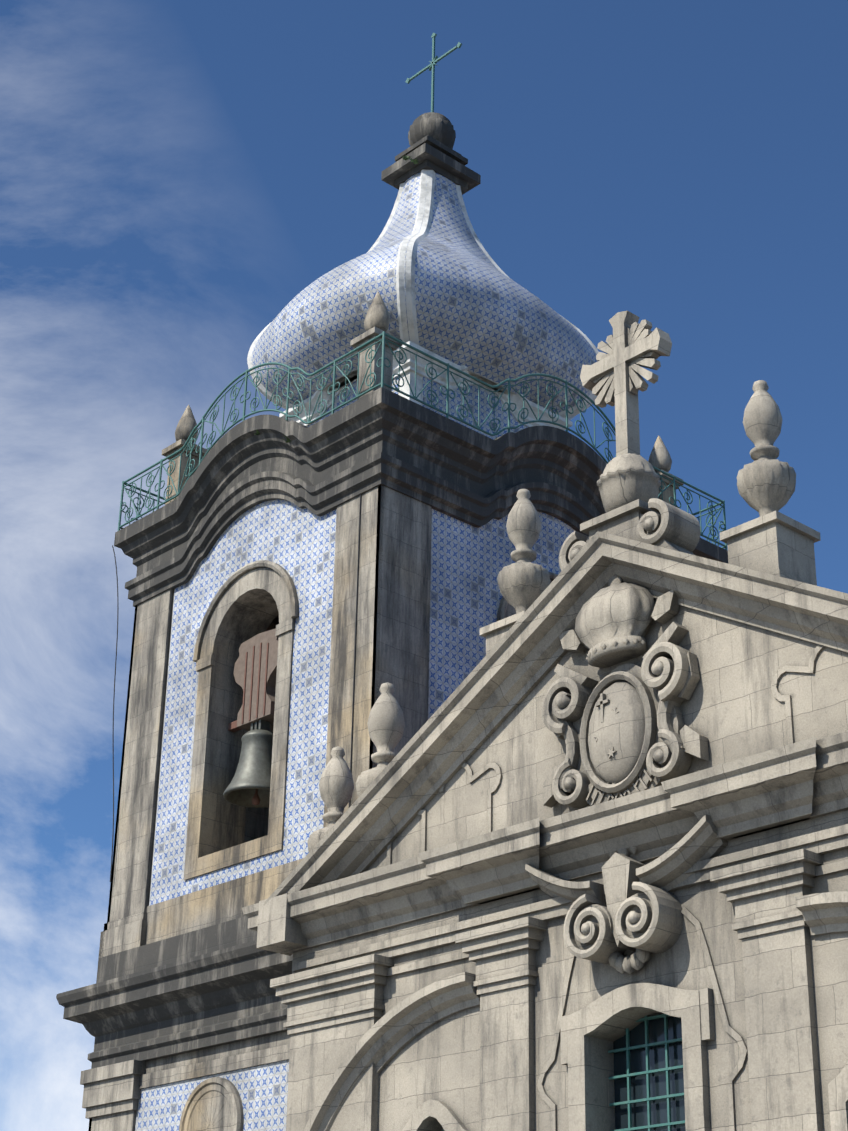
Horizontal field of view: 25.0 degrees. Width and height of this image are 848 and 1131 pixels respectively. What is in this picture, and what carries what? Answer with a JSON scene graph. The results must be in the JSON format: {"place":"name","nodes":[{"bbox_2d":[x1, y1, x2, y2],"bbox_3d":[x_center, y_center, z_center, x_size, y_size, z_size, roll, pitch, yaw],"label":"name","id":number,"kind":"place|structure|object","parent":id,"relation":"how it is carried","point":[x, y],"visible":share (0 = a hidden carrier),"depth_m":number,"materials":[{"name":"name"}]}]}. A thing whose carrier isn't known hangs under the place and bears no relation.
{"place":"outdoors","nodes":[
{"label":"outdoors","id":0,"kind":"place"},
{"bbox_2d":[56,292,727,1130],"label":"bell tower","id":1,"kind":"structure","parent":0,"point":[178,1008],"depth_m":29.25,"materials":[{"name":"grey stone"}]},
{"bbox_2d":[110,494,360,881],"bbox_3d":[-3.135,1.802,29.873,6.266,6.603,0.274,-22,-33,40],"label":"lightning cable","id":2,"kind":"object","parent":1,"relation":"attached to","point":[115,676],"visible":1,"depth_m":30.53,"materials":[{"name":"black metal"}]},
{"bbox_2d":[228,628,277,731],"bbox_3d":[-2.532,1.780,30.034,0.295,1.460,2.000,22,-32,-37],"label":"bell yoke","id":3,"kind":"object","parent":1,"relation":"attached to","point":[255,669],"visible":0.71,"depth_m":29.91,"materials":[{"name":"brown wood"}]},
{"bbox_2d":[223,720,272,807],"bbox_3d":[-2.552,3.042,29.452,1.010,1.360,1.010,22,-32,-37],"label":"bell","id":4,"kind":"object","parent":3,"relation":"hanging from","point":[249,785],"visible":0.9,"depth_m":29.26,"materials":[{"name":"metal"}]},
{"bbox_2d":[118,331,726,549],"bbox_3d":[0.011,-1.223,33.783,8.092,1.800,6.958,22,-32,-37],"label":"terrace railing","id":5,"kind":"object","parent":1,"relation":"on","point":[383,334],"visible":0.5,"depth_m":31.28,"materials":[{"name":"green metal"}]},
{"bbox_2d":[247,170,598,420],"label":"onion dome","id":6,"kind":"structure","parent":1,"relation":"on","point":[434,275],"depth_m":33.12,"materials":[{"name":"tile"}]},
{"bbox_2d":[381,112,480,194],"bbox_3d":[0.145,-7.950,36.913,1.441,1.620,1.240,22,-32,-37],"label":"finial","id":7,"kind":"object","parent":6,"relation":"on","point":[431,137],"visible":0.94,"depth_m":36.51,"materials":[{"name":"grey stone"}]},
{"bbox_2d":[405,33,461,111],"bbox_3d":[0.177,-9.550,37.657,0.050,2.350,1.620,22,-32,-37],"label":"metal cross","id":8,"kind":"object","parent":7,"relation":"on","point":[435,60],"visible":0.9,"depth_m":37.76,"materials":[{"name":"teal metal"}]},
{"bbox_2d":[0,0,847,1130],"label":"sky","id":9,"kind":"structure","parent":0,"point":[174,174],"materials":[{"name":"blue"}]},
{"label":"ground","id":10,"kind":"structure","parent":0,"visible":0},
{"bbox_2d":[242,531,847,1130],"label":"church facade","id":11,"kind":"structure","parent":10,"relation":"on","point":[576,857],"depth_m":21.42,"materials":[{"name":"stone"}]},
{"bbox_2d":[307,380,820,851],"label":"urn finials","id":12,"kind":"object","parent":11,"relation":"attached to","point":[771,540],"visible":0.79,"depth_m":22.09,"materials":[{"name":"stone"}]},
{"bbox_2d":[559,311,700,570],"bbox_3d":[2.506,-1.432,23.512,0.780,3.845,1.989,22,-32,-37],"label":"stone cross","id":13,"kind":"object","parent":11,"relation":"on","point":[629,484],"visible":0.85,"depth_m":23.28,"materials":[{"name":"stone"}]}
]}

